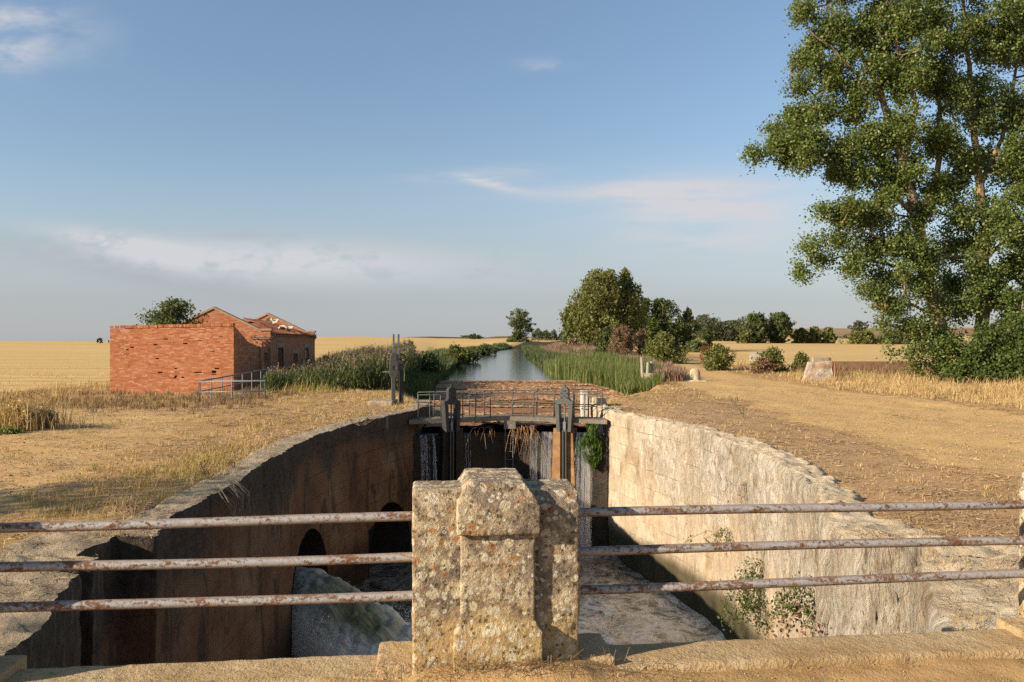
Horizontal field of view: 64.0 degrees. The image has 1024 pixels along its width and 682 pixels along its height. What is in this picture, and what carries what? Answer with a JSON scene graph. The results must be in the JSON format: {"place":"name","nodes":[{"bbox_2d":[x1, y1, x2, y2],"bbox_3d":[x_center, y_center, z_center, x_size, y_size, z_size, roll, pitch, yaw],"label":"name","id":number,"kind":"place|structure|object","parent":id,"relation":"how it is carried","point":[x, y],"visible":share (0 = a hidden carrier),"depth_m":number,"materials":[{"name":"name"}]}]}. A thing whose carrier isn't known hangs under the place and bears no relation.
{"place":"outdoors","nodes":[
{"label":"outdoors","id":0,"kind":"place"},
{"bbox_2d":[0,336,972,391],"bbox_3d":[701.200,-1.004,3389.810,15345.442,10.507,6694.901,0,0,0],"label":"stubble field","id":1,"kind":"structure","parent":0,"point":[88,359],"depth_m":160.53,"materials":[{"name":"beige plant"}]},
{"bbox_2d":[531,328,562,340],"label":"poplar row","id":2,"kind":"object","parent":1,"relation":"on","point":[546,334],"visible":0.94,"depth_m":614.96,"materials":[{"name":"green plant"}]},
{"bbox_2d":[643,298,694,346],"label":"tree","id":3,"kind":"object","parent":1,"relation":"on","point":[659,310],"visible":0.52,"depth_m":168.81,"materials":[{"name":"green plant"}]},
{"bbox_2d":[671,306,702,345],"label":"tree","id":4,"kind":"object","parent":1,"relation":"on","point":[690,334],"visible":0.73,"depth_m":171.36,"materials":[{"name":"green plant"}]},
{"bbox_2d":[677,339,706,351],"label":"shrub","id":5,"kind":"object","parent":1,"relation":"on","point":[696,345],"visible":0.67,"depth_m":149.36,"materials":[{"name":"green plant"}]},
{"bbox_2d":[702,327,714,345],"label":"shrub","id":6,"kind":"object","parent":1,"relation":"on","point":[709,339],"visible":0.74,"depth_m":164.68,"materials":[{"name":"green plant"}]},
{"bbox_2d":[692,313,748,340],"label":"wood","id":7,"kind":"object","parent":1,"relation":"on","point":[726,330],"visible":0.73,"depth_m":393.71,"materials":[{"name":"green plant"}]},
{"bbox_2d":[736,330,753,342],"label":"shrub","id":8,"kind":"object","parent":1,"relation":"on","point":[744,335],"visible":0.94,"depth_m":239.29,"materials":[{"name":"green plant"}]},
{"bbox_2d":[847,320,868,334],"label":"tree","id":9,"kind":"object","parent":1,"relation":"on","point":[857,325],"visible":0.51,"depth_m":428.85,"materials":[{"name":"plant"}]},
{"bbox_2d":[423,348,587,427],"bbox_3d":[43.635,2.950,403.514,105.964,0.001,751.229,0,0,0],"label":"canal water","id":10,"kind":"structure","parent":0,"point":[513,364],"depth_m":81.94,"materials":[{"name":"grey liquid"}]},
{"bbox_2d":[346,342,513,399],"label":"bank sedge","id":11,"kind":"object","parent":10,"relation":"on","point":[422,381],"visible":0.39,"depth_m":55.80,"materials":[{"name":"green plant"}]},
{"bbox_2d":[464,349,481,362],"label":"bush","id":12,"kind":"object","parent":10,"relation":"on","point":[473,359],"visible":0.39,"depth_m":111.57,"materials":[{"name":"green plant"}]},
{"bbox_2d":[419,380,625,426],"bbox_3d":[0.950,2.898,44.341,12.500,0.216,32.881,0,0,0],"label":"floating debris","id":13,"kind":"object","parent":10,"relation":"on","point":[516,409],"visible":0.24,"depth_m":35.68,"materials":[{"name":"plant"}]},
{"bbox_2d":[521,339,618,368],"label":"bank sedge","id":14,"kind":"object","parent":10,"relation":"on","point":[535,353],"visible":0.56,"depth_m":114.32,"materials":[{"name":"green plant"}]},
{"bbox_2d":[542,349,664,394],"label":"cattails","id":15,"kind":"object","parent":10,"relation":"on","point":[623,377],"visible":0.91,"depth_m":54.37,"materials":[{"name":"green plant"}]},
{"bbox_2d":[292,551,726,657],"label":"lock water","id":16,"kind":"structure","parent":0,"point":[638,618],"depth_m":21.04,"materials":[{"name":"liquid"}]},
{"bbox_2d":[292,581,411,655],"bbox_3d":[-2.982,6.590,17.831,5.789,2.098,4.254,0,0,34],"label":"water spray","id":17,"kind":"object","parent":16,"relation":"on","point":[339,634],"visible":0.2,"depth_m":17.43,"materials":[{"name":"white"}]},
{"bbox_2d":[292,566,412,657],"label":"gushing water","id":18,"kind":"structure","parent":16,"relation":"on","point":[375,624],"depth_m":17.79,"materials":[{"name":"liquid"}]},
{"bbox_2d":[0,341,1023,561],"bbox_3d":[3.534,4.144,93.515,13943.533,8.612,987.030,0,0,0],"label":"ground","id":19,"kind":"structure","parent":0,"point":[897,466],"depth_m":17.26,"materials":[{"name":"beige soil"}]},
{"bbox_2d":[0,399,52,430],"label":"dry weed","id":20,"kind":"object","parent":19,"relation":"on","point":[18,408],"visible":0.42,"depth_m":20.81,"materials":[{"name":"plant"}]},
{"bbox_2d":[0,389,102,431],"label":"dry weed","id":21,"kind":"object","parent":19,"relation":"on","point":[55,426],"visible":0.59,"depth_m":21.09,"materials":[{"name":"plant"}]},
{"bbox_2d":[107,490,155,517],"bbox_3d":[-4.862,2.126,10.489,0.744,0.408,0.364,0,0,42],"label":"dock plant","id":22,"kind":"object","parent":19,"relation":"on","point":[131,509],"visible":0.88,"depth_m":10.57,"materials":[{"name":"plant"}]},
{"bbox_2d":[0,385,316,412],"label":"dry grass tufts","id":23,"kind":"object","parent":19,"relation":"on","point":[175,403],"visible":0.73,"depth_m":34.35,"materials":[{"name":"plant"}]},
{"bbox_2d":[108,296,208,342],"bbox_3d":[-19.613,0.087,46.718,5.506,5.580,5.287,0,0,0],"label":"shrub","id":24,"kind":"object","parent":19,"relation":"on","point":[172,311],"visible":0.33,"depth_m":46.45,"materials":[{"name":"green plant"}]},
{"bbox_2d":[110,323,272,393],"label":"walled yard","id":25,"kind":"structure","parent":19,"relation":"on","point":[165,357],"depth_m":43.00,"materials":[{"name":"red brick"}]},
{"bbox_2d":[0,393,410,522],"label":"green grass tufts","id":26,"kind":"object","parent":19,"relation":"on","point":[137,454],"visible":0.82,"depth_m":16.20,"materials":[{"name":"plant"}]},
{"bbox_2d":[0,390,415,557],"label":"dry grass tufts","id":27,"kind":"object","parent":19,"relation":"on","point":[151,470],"visible":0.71,"depth_m":15.23,"materials":[{"name":"plant"}]},
{"bbox_2d":[0,400,432,668],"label":"lock wall","id":28,"kind":"structure","parent":19,"relation":"on","point":[346,466],"depth_m":12.96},
{"bbox_2d":[0,507,179,653],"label":"ledge litter","id":29,"kind":"object","parent":28,"relation":"on","point":[61,560],"visible":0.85,"depth_m":8.46,"materials":[{"name":"plant"}]},
{"bbox_2d":[218,477,251,548],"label":"dead twigs","id":30,"kind":"object","parent":28,"relation":"hanging from","point":[236,493],"visible":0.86,"depth_m":12.57,"materials":[{"name":"plant"}]},
{"bbox_2d":[409,390,606,428],"bbox_3d":[-0.125,2.310,27.335,6.350,1.280,2.130,0,0,0],"label":"footbridge","id":31,"kind":"object","parent":28,"relation":"on","point":[509,420],"visible":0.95,"depth_m":27.20,"materials":[{"name":"metal"}]},
{"bbox_2d":[505,429,512,467],"bbox_3d":[-0.100,4.610,27.510,0.287,4.080,0.047,0,0,0],"label":"ladder","id":32,"kind":"object","parent":31,"relation":"attached to","point":[508,451],"visible":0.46,"depth_m":27.51,"materials":[{"name":"metal"}]},
{"bbox_2d":[569,423,602,469],"bbox_3d":[2.438,3.423,26.640,1.160,1.592,0.719,0,0,22],"label":"hanging plant","id":33,"kind":"object","parent":31,"relation":"hanging from","point":[593,461],"visible":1,"depth_m":26.49,"materials":[{"name":"green plant"}]},
{"bbox_2d":[198,367,286,400],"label":"railing","id":34,"kind":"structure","parent":19,"relation":"on","point":[242,381],"depth_m":35.52,"materials":[{"name":"metal"}]},
{"bbox_2d":[182,307,316,370],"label":"brick house","id":35,"kind":"structure","parent":19,"relation":"on","point":[295,344],"depth_m":52.85,"materials":[{"name":"red brick"}]},
{"bbox_2d":[258,337,424,391],"bbox_3d":[-9.770,1.188,50.091,9.757,3.055,26.240,0,0,-5],"label":"reed bed","id":36,"kind":"object","parent":19,"relation":"on","point":[367,376],"visible":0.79,"depth_m":39.20,"materials":[{"name":"green plant"}]},
{"bbox_2d":[267,340,422,375],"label":"reed plumes","id":37,"kind":"object","parent":36,"relation":"attached to","point":[346,358],"visible":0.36,"depth_m":43.81,"materials":[{"name":"plant"}]},
{"bbox_2d":[368,399,397,405],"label":"stone block","id":38,"kind":"structure","parent":19,"relation":"on","point":[380,402],"depth_m":29.20,"materials":[{"name":"stone"}]},
{"bbox_2d":[384,334,406,403],"bbox_3d":[-4.279,1.050,29.784,0.426,2.600,0.827,0,0,44],"label":"rack hoist","id":39,"kind":"object","parent":19,"relation":"on","point":[394,361],"visible":0.98,"depth_m":29.70,"materials":[{"name":"grey paint"}]},
{"bbox_2d":[419,349,445,374],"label":"bush","id":40,"kind":"object","parent":19,"relation":"on","point":[430,362],"visible":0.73,"depth_m":61.64,"materials":[{"name":"green plant"}]},
{"bbox_2d":[443,342,474,366],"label":"bush","id":41,"kind":"object","parent":19,"relation":"on","point":[456,351],"visible":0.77,"depth_m":94.60,"materials":[{"name":"green plant"}]},
{"bbox_2d":[470,342,496,354],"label":"bush","id":42,"kind":"object","parent":19,"relation":"on","point":[483,350],"visible":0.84,"depth_m":174.00,"materials":[{"name":"green plant"}]},
{"bbox_2d":[413,427,607,546],"bbox_3d":[-0.100,5.660,27.519,6.400,5.580,1.962,0,0,0],"label":"weir","id":43,"kind":"object","parent":19,"relation":"on","point":[489,454],"visible":0.25,"depth_m":26.89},
{"bbox_2d":[420,435,436,480],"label":"waterfall","id":44,"kind":"structure","parent":43,"relation":"attached to","point":[423,457],"depth_m":26.63,"materials":[{"name":"white liquid"}]},
{"bbox_2d":[441,384,460,479],"bbox_3d":[-1.991,4.225,26.715,0.600,5.650,0.280,0,0,-33],"label":"gate hoist","id":45,"kind":"object","parent":43,"relation":"attached to","point":[450,427],"visible":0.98,"depth_m":26.65,"materials":[{"name":"metal"}]},
{"bbox_2d":[466,425,494,445],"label":"dead reeds","id":46,"kind":"object","parent":43,"relation":"on","point":[488,426],"visible":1,"depth_m":27.20,"materials":[{"name":"plant"}]},
{"bbox_2d":[505,425,546,459],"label":"dead reeds","id":47,"kind":"object","parent":43,"relation":"on","point":[523,428],"visible":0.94,"depth_m":27.19,"materials":[{"name":"plant"}]},
{"bbox_2d":[530,432,553,479],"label":"waterfall","id":48,"kind":"structure","parent":43,"relation":"on","point":[535,461],"depth_m":27.27,"materials":[{"name":"white liquid"}]},
{"bbox_2d":[555,384,573,478],"bbox_3d":[1.727,4.225,26.741,0.600,5.650,0.280,0,0,21],"label":"gate hoist","id":49,"kind":"object","parent":43,"relation":"attached to","point":[564,399],"visible":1,"depth_m":26.66,"materials":[{"name":"grey paint"}]},
{"bbox_2d":[574,432,592,546],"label":"waterfall","id":50,"kind":"structure","parent":43,"relation":"attached to","point":[577,467],"depth_m":26.62,"materials":[{"name":"white liquid"}]},
{"bbox_2d":[0,359,1023,559],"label":"dry grass","id":51,"kind":"structure","parent":19,"relation":"on","point":[901,379],"depth_m":35.36,"materials":[{"name":"plant"}]},
{"bbox_2d":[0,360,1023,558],"bbox_3d":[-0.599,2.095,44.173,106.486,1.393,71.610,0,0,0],"label":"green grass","id":52,"kind":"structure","parent":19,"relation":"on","point":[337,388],"depth_m":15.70,"materials":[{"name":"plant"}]},
{"bbox_2d":[4,629,1023,681],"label":"stone bridge","id":53,"kind":"structure","parent":19,"relation":"on","point":[822,652],"depth_m":4.53,"materials":[{"name":"stone"}]},
{"bbox_2d":[0,655,26,681],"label":"parapet pillar","id":54,"kind":"structure","parent":53,"relation":"on","point":[10,665],"depth_m":4.35,"materials":[{"name":"stone"}]},
{"bbox_2d":[312,646,667,679],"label":"dead rootlets","id":55,"kind":"object","parent":53,"relation":"on","point":[509,667],"visible":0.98,"depth_m":4.23,"materials":[{"name":"plant"}]},
{"bbox_2d":[376,468,614,674],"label":"parapet pillar","id":56,"kind":"structure","parent":53,"relation":"on","point":[496,565],"depth_m":4.31,"materials":[{"name":"stone"}]},
{"bbox_2d":[0,511,412,612],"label":"pipe railing","id":57,"kind":"object","parent":56,"relation":"attached to","point":[118,604],"visible":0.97,"depth_m":4.38,"materials":[{"name":"metal"}]},
{"bbox_2d":[579,500,1023,594],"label":"pipe railing","id":58,"kind":"object","parent":56,"relation":"attached to","point":[786,545],"visible":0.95,"depth_m":4.74,"materials":[{"name":"metal"}]},
{"bbox_2d":[996,472,1023,638],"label":"parapet pillar","id":59,"kind":"structure","parent":53,"relation":"on","point":[1014,626],"depth_m":5.09,"materials":[{"name":"stone"}]},
{"bbox_2d":[506,330,526,341],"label":"shrub","id":60,"kind":"object","parent":19,"relation":"on","point":[516,334],"visible":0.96,"depth_m":393.41,"materials":[{"name":"green plant"}]},
{"bbox_2d":[506,306,536,340],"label":"tree","id":61,"kind":"object","parent":19,"relation":"on","point":[519,323],"visible":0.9,"depth_m":398.94,"materials":[{"name":"green plant"}]},
{"bbox_2d":[559,302,584,346],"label":"tree","id":62,"kind":"object","parent":19,"relation":"on","point":[563,318],"visible":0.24,"depth_m":155.36,"materials":[{"name":"green plant"}]},
{"bbox_2d":[557,266,645,346],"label":"tree","id":63,"kind":"object","parent":19,"relation":"on","point":[599,304],"visible":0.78,"depth_m":147.94,"materials":[{"name":"green plant"}]},
{"bbox_2d":[592,326,615,353],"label":"bush","id":64,"kind":"object","parent":19,"relation":"on","point":[606,335],"visible":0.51,"depth_m":91.72,"materials":[{"name":"green plant"}]},
{"bbox_2d":[540,341,688,381],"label":"dry bank weeds","id":65,"kind":"object","parent":19,"relation":"on","point":[675,373],"visible":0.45,"depth_m":59.56,"materials":[{"name":"plant"}]},
{"bbox_2d":[607,324,638,355],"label":"bush","id":66,"kind":"object","parent":19,"relation":"on","point":[622,342],"visible":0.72,"depth_m":87.70,"materials":[{"name":"plant"}]},
{"bbox_2d":[632,329,651,356],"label":"bush","id":67,"kind":"object","parent":19,"relation":"on","point":[640,340],"visible":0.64,"depth_m":89.82,"materials":[{"name":"plant"}]},
{"bbox_2d":[640,357,653,378],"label":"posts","id":68,"kind":"object","parent":19,"relation":"on","point":[643,374],"visible":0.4,"depth_m":47.52,"materials":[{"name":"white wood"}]},
{"bbox_2d":[638,297,659,348],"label":"tree","id":69,"kind":"object","parent":19,"relation":"on","point":[648,303],"visible":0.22,"depth_m":167.28,"materials":[{"name":"green plant"}]},
{"bbox_2d":[640,328,692,363],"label":"bush","id":70,"kind":"object","parent":19,"relation":"on","point":[661,346],"visible":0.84,"depth_m":78.13,"materials":[{"name":"green plant"}]},
{"bbox_2d":[734,311,773,342],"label":"tree","id":71,"kind":"object","parent":19,"relation":"on","point":[756,326],"visible":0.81,"depth_m":244.41,"materials":[{"name":"green plant"}]},
{"bbox_2d":[746,354,780,373],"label":"bush","id":72,"kind":"object","parent":19,"relation":"on","point":[764,364],"visible":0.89,"depth_m":55.81,"materials":[{"name":"plant"}]},
{"bbox_2d":[750,345,791,372],"bbox_3d":[18.145,1.600,57.053,3.238,2.637,2.571,0,0,30],"label":"bush","id":73,"kind":"object","parent":19,"relation":"on","point":[775,355],"visible":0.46,"depth_m":56.66,"materials":[{"name":"green plant"}]},
{"bbox_2d":[765,311,796,342],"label":"tree","id":74,"kind":"object","parent":19,"relation":"on","point":[780,325],"visible":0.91,"depth_m":246.42,"materials":[{"name":"green plant"}]},
{"bbox_2d":[786,350,809,372],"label":"bush","id":75,"kind":"object","parent":19,"relation":"on","point":[800,357],"visible":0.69,"depth_m":56.79,"materials":[{"name":"green plant"}]},
{"bbox_2d":[586,399,1018,639],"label":"lock wall","id":76,"kind":"structure","parent":19,"relation":"on","point":[655,461],"depth_m":15.89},
{"bbox_2d":[683,527,735,551],"bbox_3d":[4.413,4.421,18.403,1.171,0.431,0.805,0,0,0],"label":"creeper","id":77,"kind":"object","parent":76,"relation":"attached to","point":[718,535],"visible":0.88,"depth_m":18.37,"materials":[{"name":"green plant"}]},
{"bbox_2d":[711,552,769,638],"bbox_3d":[4.556,5.023,15.867,1.146,1.736,1.794,0,0,21],"label":"creeper","id":78,"kind":"object","parent":76,"relation":"attached to","point":[749,606],"visible":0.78,"depth_m":16.05,"materials":[{"name":"green plant"}]},
{"bbox_2d":[762,571,816,636],"bbox_3d":[4.253,3.957,12.325,0.766,0.928,0.894,0,0,43],"label":"creeper","id":79,"kind":"object","parent":76,"relation":"attached to","point":[789,606],"visible":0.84,"depth_m":12.27,"materials":[{"name":"green plant"}]},
{"bbox_2d":[772,603,828,637],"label":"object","id":80,"kind":"object","parent":76,"relation":"attached to","point":[802,631],"visible":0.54,"depth_m":9.93,"materials":[{"name":"plant"}]},
{"bbox_2d":[847,527,1018,630],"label":"ledge litter","id":81,"kind":"object","parent":76,"relation":"on","point":[957,592],"visible":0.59,"depth_m":7.57,"materials":[{"name":"plant"}]},
{"bbox_2d":[918,531,1011,630],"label":"ledge grass","id":82,"kind":"structure","parent":76,"relation":"on","point":[980,614],"depth_m":6.74,"materials":[{"name":"plant"}]},
{"bbox_2d":[790,327,815,342],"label":"tree","id":83,"kind":"object","parent":19,"relation":"on","point":[799,335],"visible":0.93,"depth_m":250.91,"materials":[{"name":"green plant"}]},
{"bbox_2d":[807,326,826,342],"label":"tree","id":84,"kind":"object","parent":19,"relation":"on","point":[815,331],"visible":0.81,"depth_m":251.87,"materials":[{"name":"green plant"}]},
{"bbox_2d":[802,357,835,380],"bbox_3d":[17.635,1.758,47.381,2.309,1.627,2.132,0,0,0],"label":"stone ruin","id":85,"kind":"object","parent":19,"relation":"on","point":[820,368],"visible":0.74,"depth_m":46.48,"materials":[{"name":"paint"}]},
{"bbox_2d":[820,327,837,342],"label":"tree","id":86,"kind":"object","parent":19,"relation":"on","point":[830,337],"visible":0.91,"depth_m":252.66,"materials":[{"name":"green plant"}]},
{"bbox_2d":[736,0,966,378],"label":"poplar tree","id":87,"kind":"object","parent":19,"relation":"on","point":[795,141],"visible":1,"depth_m":47.26,"materials":[{"name":"green plant"}]},
{"bbox_2d":[788,362,931,376],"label":"brown weeds","id":88,"kind":"object","parent":19,"relation":"on","point":[879,370],"visible":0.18,"depth_m":53.95,"materials":[{"name":"plant"}]},
{"bbox_2d":[838,328,883,343],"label":"shrub","id":89,"kind":"object","parent":19,"relation":"on","point":[864,336],"visible":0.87,"depth_m":254.77,"materials":[{"name":"green plant"}]},
{"bbox_2d":[875,328,919,343],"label":"shrub","id":90,"kind":"object","parent":19,"relation":"on","point":[896,337],"visible":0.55,"depth_m":253.62,"materials":[{"name":"green plant"}]},
{"bbox_2d":[833,361,969,369],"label":"channel wall","id":91,"kind":"structure","parent":19,"relation":"on","point":[868,363],"depth_m":57.20,"materials":[{"name":"stone"}]},
{"bbox_2d":[787,376,1023,408],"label":"dry grass tufts","id":92,"kind":"object","parent":19,"relation":"on","point":[974,399],"visible":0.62,"depth_m":34.76,"materials":[{"name":"plant"}]},
{"bbox_2d":[876,315,970,380],"bbox_3d":[23.726,0.562,47.041,5.735,4.112,2.324,0,0,0],"label":"thicket","id":93,"kind":"object","parent":19,"relation":"on","point":[913,349],"visible":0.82,"depth_m":46.84,"materials":[{"name":"green plant"}]},
{"bbox_2d":[905,0,1023,371],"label":"poplar tree","id":94,"kind":"object","parent":19,"relation":"on","point":[1000,43],"visible":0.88,"depth_m":48.30,"materials":[{"name":"green plant"}]},
{"bbox_2d":[928,300,1023,383],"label":"thicket","id":95,"kind":"object","parent":19,"relation":"on","point":[1000,362],"visible":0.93,"depth_m":45.64,"materials":[{"name":"green plant"}]},
{"bbox_2d":[0,351,1023,503],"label":"dirt track","id":96,"kind":"structure","parent":0,"point":[728,380],"depth_m":21.68,"materials":[{"name":"beige soil"}]},
{"bbox_2d":[0,425,26,434],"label":"dry weed","id":97,"kind":"object","parent":96,"relation":"on","point":[7,430],"visible":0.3,"depth_m":19.92,"materials":[{"name":"green plant"}]},
{"bbox_2d":[33,404,59,428],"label":"dry weed","id":98,"kind":"object","parent":96,"relation":"on","point":[50,419],"visible":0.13,"depth_m":21.61,"materials":[{"name":"plant"}]},
{"bbox_2d":[607,266,649,349],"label":"tree","id":99,"kind":"object","parent":96,"relation":"on","point":[626,280],"visible":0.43,"depth_m":151.64,"materials":[{"name":"green plant"}]},
{"bbox_2d":[645,317,660,346],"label":"tree","id":100,"kind":"object","parent":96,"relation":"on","point":[652,327],"visible":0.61,"depth_m":107.71,"materials":[{"name":"green plant"}]},
{"bbox_2d":[690,368,700,379],"bbox_3d":[10.398,2.021,46.495,0.626,0.945,0.496,0,0,0],"label":"bollard stone","id":101,"kind":"object","parent":96,"relation":"on","point":[695,374],"visible":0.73,"depth_m":46.32,"materials":[{"name":"stone"}]},
{"bbox_2d":[701,343,737,370],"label":"bush","id":102,"kind":"object","parent":96,"relation":"on","point":[718,359],"visible":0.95,"depth_m":60.72,"materials":[{"name":"green plant"}]},
{"bbox_2d":[609,387,1018,535],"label":"dry grass tufts","id":103,"kind":"object","parent":96,"relation":"on","point":[907,480],"visible":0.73,"depth_m":14.84,"materials":[{"name":"plant"}]},
{"bbox_2d":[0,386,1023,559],"bbox_3d":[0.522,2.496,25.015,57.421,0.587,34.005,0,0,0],"label":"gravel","id":104,"kind":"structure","parent":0,"point":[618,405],"depth_m":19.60,"materials":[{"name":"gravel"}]},
{"bbox_2d":[0,0,1023,340],"label":"sky","id":105,"kind":"structure","parent":0,"point":[329,168],"materials":[{"name":"blue"}]},
{"bbox_2d":[580,390,587,423],"bbox_3d":[2.550,2.330,28.899,0.299,1.188,0.431,0,0,0],"label":"stone post","id":106,"kind":"object","parent":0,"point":[582,408],"visible":0.56,"depth_m":28.71,"materials":[{"name":"stone"}]},
{"bbox_2d":[189,657,1023,681],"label":"road","id":107,"kind":"structure","parent":0,"point":[960,670],"depth_m":4.38,"materials":[{"name":"brown soil"}]},
{"bbox_2d":[386,657,1023,681],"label":"road grit","id":108,"kind":"object","parent":107,"relation":"on","point":[795,673],"visible":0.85,"depth_m":4.41,"materials":[{"name":"gravel"}]},
{"bbox_2d":[766,327,999,336],"bbox_3d":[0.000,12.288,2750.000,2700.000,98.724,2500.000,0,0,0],"label":"plateau","id":109,"kind":"structure","parent":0,"point":[841,332],"depth_m":1702.15,"materials":[{"name":"soil"}]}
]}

